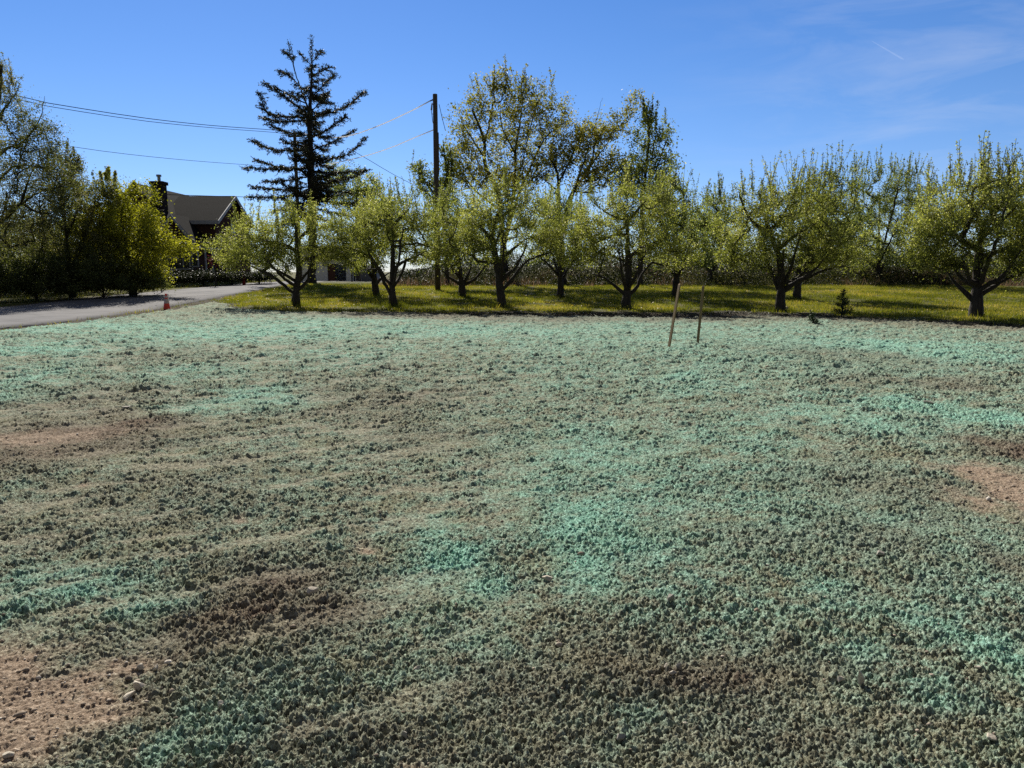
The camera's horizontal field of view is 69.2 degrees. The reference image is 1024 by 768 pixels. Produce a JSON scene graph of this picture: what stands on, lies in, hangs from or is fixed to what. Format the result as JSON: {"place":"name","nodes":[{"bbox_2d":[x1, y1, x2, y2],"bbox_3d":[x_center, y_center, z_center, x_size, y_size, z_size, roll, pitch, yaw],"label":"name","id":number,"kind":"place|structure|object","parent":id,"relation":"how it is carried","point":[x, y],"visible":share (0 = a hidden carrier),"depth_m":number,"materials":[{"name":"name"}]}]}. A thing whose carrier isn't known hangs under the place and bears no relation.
{"place":"outdoors","nodes":[
{"label":"outdoors","id":0,"kind":"place"},
{"bbox_2d":[0,280,283,305],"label":"edge grass","id":1,"kind":"structure","parent":0,"point":[194,286],"depth_m":41.23,"materials":[{"name":"green plant"}]},
{"bbox_2d":[0,280,389,328],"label":"road","id":2,"kind":"structure","parent":0,"point":[63,311],"depth_m":33.93,"materials":[{"name":"grey asphalt"}]},
{"bbox_2d":[301,246,355,280],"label":"garage","id":3,"kind":"structure","parent":0,"point":[324,274],"depth_m":91.11,"materials":[{"name":"white paint"}]},
{"bbox_2d":[328,264,335,280],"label":"door","id":4,"kind":"structure","parent":3,"relation":"in","point":[331,274],"depth_m":91.21,"materials":[{"name":"brown wood"}]},
{"bbox_2d":[317,281,364,281],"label":"driveway","id":5,"kind":"structure","parent":0,"point":[340,281],"depth_m":68.74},
{"bbox_2d":[0,301,1023,767],"bbox_3d":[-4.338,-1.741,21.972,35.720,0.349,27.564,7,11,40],"label":"seeded field","id":6,"kind":"structure","parent":0,"point":[80,523],"depth_m":4.38,"materials":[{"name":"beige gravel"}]},
{"bbox_2d":[2,751,14,757],"bbox_3d":[-1.657,1.220,2.444,0.034,0.021,0.028,-6,10,-34],"label":"stone","id":7,"kind":"object","parent":6,"relation":"on","point":[8,754],"visible":1,"depth_m":2.44,"materials":[{"name":"beige stone"}]},
{"bbox_2d":[123,690,134,700],"bbox_3d":[-1.451,1.175,2.807,0.037,0.029,0.044,5,10,31],"label":"stone","id":8,"kind":"object","parent":6,"relation":"on","point":[127,696],"visible":1,"depth_m":2.80,"materials":[{"name":"beige stone"}]},
{"bbox_2d":[133,681,145,690],"bbox_3d":[-1.442,1.164,2.868,0.045,0.042,0.042,1,9,8],"label":"stone","id":9,"kind":"object","parent":6,"relation":"on","point":[137,685],"visible":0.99,"depth_m":2.85,"materials":[{"name":"beige stone"}]},
{"bbox_2d":[137,663,144,669],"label":"stone","id":10,"kind":"object","parent":6,"relation":"on","point":[140,666],"visible":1,"depth_m":3.00,"materials":[{"name":"beige stone"}]},
{"bbox_2d":[217,700,223,707],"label":"stone","id":11,"kind":"object","parent":6,"relation":"on","point":[220,702],"visible":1,"depth_m":2.70,"materials":[{"name":"grey stone"}]},
{"bbox_2d":[306,586,318,595],"bbox_3d":[-0.988,1.023,3.671,0.037,0.041,0.052,8,11,41],"label":"stone","id":12,"kind":"object","parent":6,"relation":"on","point":[311,590],"visible":1,"depth_m":3.66,"materials":[{"name":"beige stone"}]},
{"bbox_2d":[401,731,406,738],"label":"stone","id":13,"kind":"object","parent":6,"relation":"on","point":[404,734],"visible":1,"depth_m":2.53,"materials":[{"name":"grey stone"}]},
{"bbox_2d":[542,575,552,580],"bbox_3d":[0.183,1.010,3.859,0.056,0.030,0.032,3,9,17],"label":"stone","id":14,"kind":"object","parent":6,"relation":"on","point":[548,578],"visible":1,"depth_m":3.85,"materials":[{"name":"beige stone"}]},
{"bbox_2d":[617,733,625,742],"bbox_3d":[0.371,1.204,2.530,0.036,0.033,0.030,-1,9,-17],"label":"stone","id":15,"kind":"object","parent":6,"relation":"on","point":[620,737],"visible":1,"depth_m":2.52,"materials":[{"name":"grey stone"}]},
{"bbox_2d":[667,594,674,601],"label":"stone","id":16,"kind":"object","parent":6,"relation":"on","point":[670,597],"visible":1,"depth_m":3.55,"materials":[{"name":"beige stone"}]},
{"bbox_2d":[668,284,680,346],"bbox_3d":[3.180,-1.285,14.599,0.022,1.384,0.078,7,6,-16],"label":"wooden stake","id":17,"kind":"object","parent":6,"relation":"in","point":[674,316],"visible":0.79,"depth_m":14.58,"materials":[{"name":"brown wood"}]},
{"bbox_2d":[675,663,681,670],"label":"stone","id":18,"kind":"object","parent":6,"relation":"on","point":[678,666],"visible":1,"depth_m":2.95,"materials":[{"name":"grey stone"}]},
{"bbox_2d":[696,285,704,342],"bbox_3d":[3.888,-1.382,15.334,0.023,1.301,0.058,0,7,-31],"label":"wooden stake","id":19,"kind":"object","parent":6,"relation":"in","point":[700,312],"visible":0.81,"depth_m":15.31,"materials":[{"name":"brown wood"}]},
{"bbox_2d":[807,309,820,323],"bbox_3d":[9.081,-1.997,22.373,0.394,0.552,0.428,0,9,0],"label":"seedling","id":20,"kind":"object","parent":6,"relation":"on","point":[811,318],"visible":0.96,"depth_m":22.31,"materials":[{"name":"green plant"}]},
{"bbox_2d":[837,676,844,681],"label":"stone","id":21,"kind":"object","parent":6,"relation":"on","point":[840,678],"visible":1,"depth_m":2.89,"materials":[{"name":"grey stone"}]},
{"bbox_2d":[858,670,864,685],"bbox_3d":[1.349,1.139,2.866,0.026,0.070,0.021,4,9,24],"label":"stone","id":22,"kind":"object","parent":6,"relation":"on","point":[861,679],"visible":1,"depth_m":2.86,"materials":[{"name":"grey stone"}]},
{"bbox_2d":[877,550,884,554],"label":"stone","id":23,"kind":"object","parent":6,"relation":"on","point":[879,552],"visible":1,"depth_m":4.14,"materials":[{"name":"beige stone"}]},
{"bbox_2d":[986,732,996,739],"bbox_3d":[1.629,1.197,2.520,0.032,0.020,0.038,3,9,16],"label":"stone","id":24,"kind":"object","parent":6,"relation":"on","point":[990,736],"visible":1,"depth_m":2.51,"materials":[{"name":"beige stone"}]},
{"bbox_2d":[0,266,1023,329],"bbox_3d":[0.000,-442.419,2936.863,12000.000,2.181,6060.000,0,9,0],"label":"ground","id":25,"kind":"structure","parent":0,"point":[293,275],"depth_m":37.55,"materials":[{"name":"green plant"}]},
{"bbox_2d":[0,254,50,300],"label":"shrub","id":26,"kind":"object","parent":25,"relation":"on","point":[19,288],"visible":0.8,"depth_m":35.77,"materials":[{"name":"green plant"}]},
{"bbox_2d":[0,221,53,293],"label":"shrub","id":27,"kind":"object","parent":25,"relation":"on","point":[3,254],"visible":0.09,"depth_m":41.66,"materials":[{"name":"green plant"}]},
{"bbox_2d":[0,192,71,264],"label":"shrub","id":28,"kind":"object","parent":25,"relation":"on","point":[23,225],"visible":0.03,"depth_m":46.33,"materials":[{"name":"green plant"}]},
{"bbox_2d":[0,248,78,301],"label":"shrub","id":29,"kind":"object","parent":25,"relation":"on","point":[42,279],"visible":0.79,"depth_m":36.58,"materials":[{"name":"green plant"}]},
{"bbox_2d":[0,52,95,255],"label":"roadside tree","id":30,"kind":"object","parent":25,"relation":"on","point":[7,218],"visible":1,"depth_m":35.64,"materials":[{"name":"green plant"}]},
{"bbox_2d":[1,221,105,293],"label":"shrub","id":31,"kind":"object","parent":25,"relation":"on","point":[34,246],"visible":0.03,"depth_m":42.43,"materials":[{"name":"green plant"}]},
{"bbox_2d":[3,137,132,297],"bbox_3d":[-23.502,-8.671,39.354,7.087,8.318,4.954,0,9,0],"label":"roadside tree","id":32,"kind":"object","parent":25,"relation":"on","point":[67,229],"visible":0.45,"depth_m":38.76,"materials":[{"name":"green plant"}]},
{"bbox_2d":[24,243,119,299],"bbox_3d":[-22.767,-5.892,37.976,4.810,3.322,4.239,0,9,0],"label":"shrub","id":33,"kind":"object","parent":25,"relation":"on","point":[72,288],"visible":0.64,"depth_m":37.59,"materials":[{"name":"green plant"}]},
{"bbox_2d":[64,246,151,297],"bbox_3d":[-21.458,-5.814,39.032,4.483,2.895,4.442,8,12,44],"label":"shrub","id":34,"kind":"object","parent":25,"relation":"on","point":[121,282],"visible":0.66,"depth_m":38.61,"materials":[{"name":"green plant"}]},
{"bbox_2d":[57,165,201,295],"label":"maple bush","id":35,"kind":"object","parent":25,"relation":"on","point":[157,246],"visible":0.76,"depth_m":40.18,"materials":[{"name":"green plant"}]},
{"bbox_2d":[106,260,175,295],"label":"shrub","id":36,"kind":"object","parent":25,"relation":"on","point":[146,285],"visible":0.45,"depth_m":40.10,"materials":[{"name":"green plant"}]},
{"bbox_2d":[18,287,276,327],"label":"verge grass","id":37,"kind":"structure","parent":25,"relation":"on","point":[147,312],"depth_m":32.76,"materials":[{"name":"green plant"}]},
{"bbox_2d":[161,293,170,310],"bbox_3d":[-14.714,-3.495,31.612,0.397,0.720,0.397,-2,9,-14],"label":"traffic cone","id":38,"kind":"object","parent":25,"relation":"on","point":[166,304],"visible":0.82,"depth_m":31.53,"materials":[{"name":"orange plastic"}]},
{"bbox_2d":[163,267,193,286],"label":"hedge shrub","id":39,"kind":"object","parent":25,"relation":"on","point":[183,278],"visible":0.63,"depth_m":51.05,"materials":[{"name":"green plant"}]},
{"bbox_2d":[113,174,252,282],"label":"brick house","id":40,"kind":"structure","parent":25,"relation":"on","point":[201,215],"depth_m":58.81,"materials":[{"name":"brown brick"}]},
{"bbox_2d":[162,250,174,268],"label":"window","id":41,"kind":"structure","parent":40,"relation":"in","point":[171,265],"depth_m":56.52,"materials":[{"name":"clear glass"}]},
{"bbox_2d":[173,246,192,269],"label":"window","id":42,"kind":"structure","parent":40,"relation":"in","point":[178,264],"depth_m":56.54,"materials":[{"name":"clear glass"}]},
{"bbox_2d":[188,246,198,266],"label":"window","id":43,"kind":"structure","parent":40,"relation":"in","point":[196,262],"depth_m":56.47,"materials":[{"name":"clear glass"}]},
{"bbox_2d":[180,264,227,285],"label":"hedge shrub","id":44,"kind":"object","parent":25,"relation":"on","point":[203,276],"visible":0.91,"depth_m":51.91,"materials":[{"name":"green plant"}]},
{"bbox_2d":[207,255,220,285],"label":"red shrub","id":45,"kind":"object","parent":25,"relation":"on","point":[212,261],"visible":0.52,"depth_m":51.28,"materials":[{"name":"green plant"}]},
{"bbox_2d":[210,268,249,284],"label":"hedge shrub","id":46,"kind":"object","parent":25,"relation":"on","point":[236,277],"visible":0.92,"depth_m":52.82,"materials":[{"name":"green plant"}]},
{"bbox_2d":[240,268,279,283],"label":"hedge shrub","id":47,"kind":"object","parent":25,"relation":"on","point":[257,276],"visible":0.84,"depth_m":53.71,"materials":[{"name":"green plant"}]},
{"bbox_2d":[194,189,351,305],"bbox_3d":[-10.767,-6.132,33.804,6.848,5.336,5.854,-6,10,-34],"label":"apple tree","id":48,"kind":"object","parent":25,"relation":"on","point":[258,257],"visible":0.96,"depth_m":33.24,"materials":[{"name":"green plant"}]},
{"bbox_2d":[288,132,302,275],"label":"utility pole","id":49,"kind":"object","parent":25,"relation":"on","point":[294,137],"visible":0.06,"depth_m":62.00,"materials":[{"name":"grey wood"}]},
{"bbox_2d":[5,185,238,196],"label":"power line","id":50,"kind":"object","parent":49,"relation":"attached to","point":[187,195],"visible":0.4,"depth_m":53.75,"materials":[{"name":"metal"}]},
{"bbox_2d":[0,135,261,165],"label":"power line","id":51,"kind":"object","parent":49,"relation":"attached to","point":[149,156],"visible":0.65,"depth_m":48.91,"materials":[{"name":"metal"}]},
{"bbox_2d":[8,93,276,130],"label":"power line","id":52,"kind":"object","parent":49,"relation":"attached to","point":[140,117],"visible":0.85,"depth_m":47.13,"materials":[{"name":"metal"}]},
{"bbox_2d":[13,98,282,133],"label":"power line","id":53,"kind":"object","parent":49,"relation":"attached to","point":[142,120],"visible":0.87,"depth_m":47.54,"materials":[{"name":"metal"}]},
{"bbox_2d":[240,35,372,282],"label":"spruce tree","id":54,"kind":"object","parent":25,"relation":"on","point":[316,185],"visible":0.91,"depth_m":55.52,"materials":[{"name":"green plant"}]},
{"bbox_2d":[317,160,402,280],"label":"shade tree","id":55,"kind":"object","parent":25,"relation":"on","point":[358,182],"visible":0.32,"depth_m":75.15,"materials":[{"name":"green plant"}]},
{"bbox_2d":[355,267,379,281],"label":"shed","id":56,"kind":"structure","parent":25,"relation":"on","point":[365,277],"depth_m":91.58,"materials":[{"name":"grey"}]},
{"bbox_2d":[335,181,411,295],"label":"apple tree","id":57,"kind":"object","parent":25,"relation":"on","point":[375,281],"visible":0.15,"depth_m":40.34,"materials":[{"name":"green plant"}]},
{"bbox_2d":[314,167,456,305],"bbox_3d":[-5.408,-6.511,33.416,6.628,6.214,5.222,0,9,0],"label":"apple tree","id":58,"kind":"object","parent":25,"relation":"on","point":[351,232],"visible":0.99,"depth_m":32.90,"materials":[{"name":"green plant"}]},
{"bbox_2d":[405,136,462,284],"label":"shade tree","id":59,"kind":"object","parent":25,"relation":"on","point":[443,179],"visible":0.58,"depth_m":51.10,"materials":[{"name":"green plant"}]},
{"bbox_2d":[430,94,440,289],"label":"utility pole","id":60,"kind":"object","parent":25,"relation":"on","point":[436,160],"visible":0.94,"depth_m":45.32,"materials":[{"name":"wood"}]},
{"bbox_2d":[306,101,429,137],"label":"power line","id":61,"kind":"object","parent":60,"relation":"attached to","point":[383,123],"visible":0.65,"depth_m":50.23,"materials":[{"name":"metal"}]},
{"bbox_2d":[325,130,432,164],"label":"power line","id":62,"kind":"object","parent":60,"relation":"attached to","point":[381,150],"visible":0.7,"depth_m":50.78,"materials":[{"name":"metal"}]},
{"bbox_2d":[410,176,506,296],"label":"apple tree","id":63,"kind":"object","parent":25,"relation":"on","point":[462,283],"visible":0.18,"depth_m":39.59,"materials":[{"name":"green plant"}]},
{"bbox_2d":[421,156,575,307],"bbox_3d":[-0.538,-6.550,32.364,6.890,6.678,4.995,-3,9,-17],"label":"apple tree","id":64,"kind":"object","parent":25,"relation":"on","point":[473,241],"visible":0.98,"depth_m":32.14,"materials":[{"name":"green plant"}]},
{"bbox_2d":[439,56,578,277],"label":"shade tree","id":65,"kind":"object","parent":25,"relation":"on","point":[468,168],"visible":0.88,"depth_m":53.29,"materials":[{"name":"green plant"}]},
{"bbox_2d":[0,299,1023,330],"bbox_3d":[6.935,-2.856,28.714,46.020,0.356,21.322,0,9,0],"label":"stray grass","id":66,"kind":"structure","parent":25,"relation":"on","point":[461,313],"depth_m":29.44,"materials":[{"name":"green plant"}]},
{"bbox_2d":[10,303,1023,331],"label":"grass","id":67,"kind":"structure","parent":25,"relation":"on","point":[617,313],"depth_m":28.37,"materials":[{"name":"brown plant"}]},
{"bbox_2d":[516,171,603,297],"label":"apple tree","id":68,"kind":"object","parent":25,"relation":"on","point":[561,277],"visible":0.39,"depth_m":38.81,"materials":[{"name":"green plant"}]},
{"bbox_2d":[535,85,653,284],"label":"shade tree","id":69,"kind":"object","parent":25,"relation":"on","point":[595,135],"visible":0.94,"depth_m":51.69,"materials":[{"name":"green plant"}]},
{"bbox_2d":[224,280,1023,315],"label":"dandelions","id":70,"kind":"object","parent":25,"relation":"on","point":[614,293],"visible":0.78,"depth_m":39.11,"materials":[{"name":"yellow plant"}]},
{"bbox_2d":[546,161,713,308],"bbox_3d":[5.071,-6.297,31.697,7.215,6.403,5.424,0,9,0],"label":"apple tree","id":71,"kind":"object","parent":25,"relation":"on","point":[588,234],"visible":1,"depth_m":31.28,"materials":[{"name":"green plant"}]},
{"bbox_2d":[282,291,999,317],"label":"tree trunks","id":72,"kind":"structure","parent":25,"relation":"on","point":[567,296],"depth_m":33.54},
{"bbox_2d":[597,96,691,284],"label":"shade tree","id":73,"kind":"object","parent":25,"relation":"on","point":[647,121],"visible":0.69,"depth_m":50.81,"materials":[{"name":"green plant"}]},
{"bbox_2d":[638,151,724,297],"bbox_3d":[8.676,-8.205,38.714,5.314,7.640,5.012,0,9,0],"label":"apple tree","id":74,"kind":"object","parent":25,"relation":"on","point":[696,226],"visible":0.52,"depth_m":38.08,"materials":[{"name":"green plant"}]},
{"bbox_2d":[386,253,1023,285],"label":"undergrowth","id":75,"kind":"object","parent":25,"relation":"on","point":[408,273],"visible":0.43,"depth_m":54.31,"materials":[{"name":"green plant"}]},
{"bbox_2d":[685,171,752,281],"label":"apple tree","id":76,"kind":"object","parent":25,"relation":"on","point":[722,210],"visible":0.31,"depth_m":53.42,"materials":[{"name":"green plant"}]},
{"bbox_2d":[701,147,887,311],"bbox_3d":[11.425,-6.093,29.895,7.577,6.572,5.278,-3,9,-21],"label":"apple tree","id":77,"kind":"object","parent":25,"relation":"on","point":[767,242],"visible":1,"depth_m":29.47,"materials":[{"name":"green plant"}]},
{"bbox_2d":[762,140,884,298],"bbox_3d":[16.075,-8.329,37.998,6.022,8.127,4.722,-2,9,-15],"label":"apple tree","id":78,"kind":"object","parent":25,"relation":"on","point":[797,287],"visible":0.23,"depth_m":37.35,"materials":[{"name":"green plant"}]},
{"bbox_2d":[830,288,853,315],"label":"young fir","id":79,"kind":"object","parent":25,"relation":"on","point":[845,301],"visible":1,"depth_m":27.09,"materials":[{"name":"green plant"}]},
{"bbox_2d":[835,144,923,277],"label":"apple tree","id":80,"kind":"object","parent":25,"relation":"on","point":[875,198],"visible":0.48,"depth_m":53.51,"materials":[{"name":"green plant"}]},
{"bbox_2d":[868,150,958,275],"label":"apple tree","id":81,"kind":"object","parent":25,"relation":"on","point":[908,193],"visible":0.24,"depth_m":54.37,"materials":[{"name":"green plant"}]},
{"bbox_2d":[884,130,1023,317],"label":"apple tree","id":82,"kind":"object","parent":25,"relation":"on","point":[954,221],"visible":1,"depth_m":25.40,"materials":[{"name":"green plant"}]},
{"bbox_2d":[0,0,1023,271],"label":"sky","id":83,"kind":"structure","parent":0,"point":[741,81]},
{"bbox_2d":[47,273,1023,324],"bbox_3d":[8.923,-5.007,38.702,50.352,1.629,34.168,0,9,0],"label":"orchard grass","id":84,"kind":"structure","parent":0,"point":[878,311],"depth_m":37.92,"materials":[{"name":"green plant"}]},
{"bbox_2d":[379,261,1022,286],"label":"dry bank grass","id":85,"kind":"structure","parent":0,"point":[410,283],"depth_m":52.77,"materials":[{"name":"plant"}]}
]}

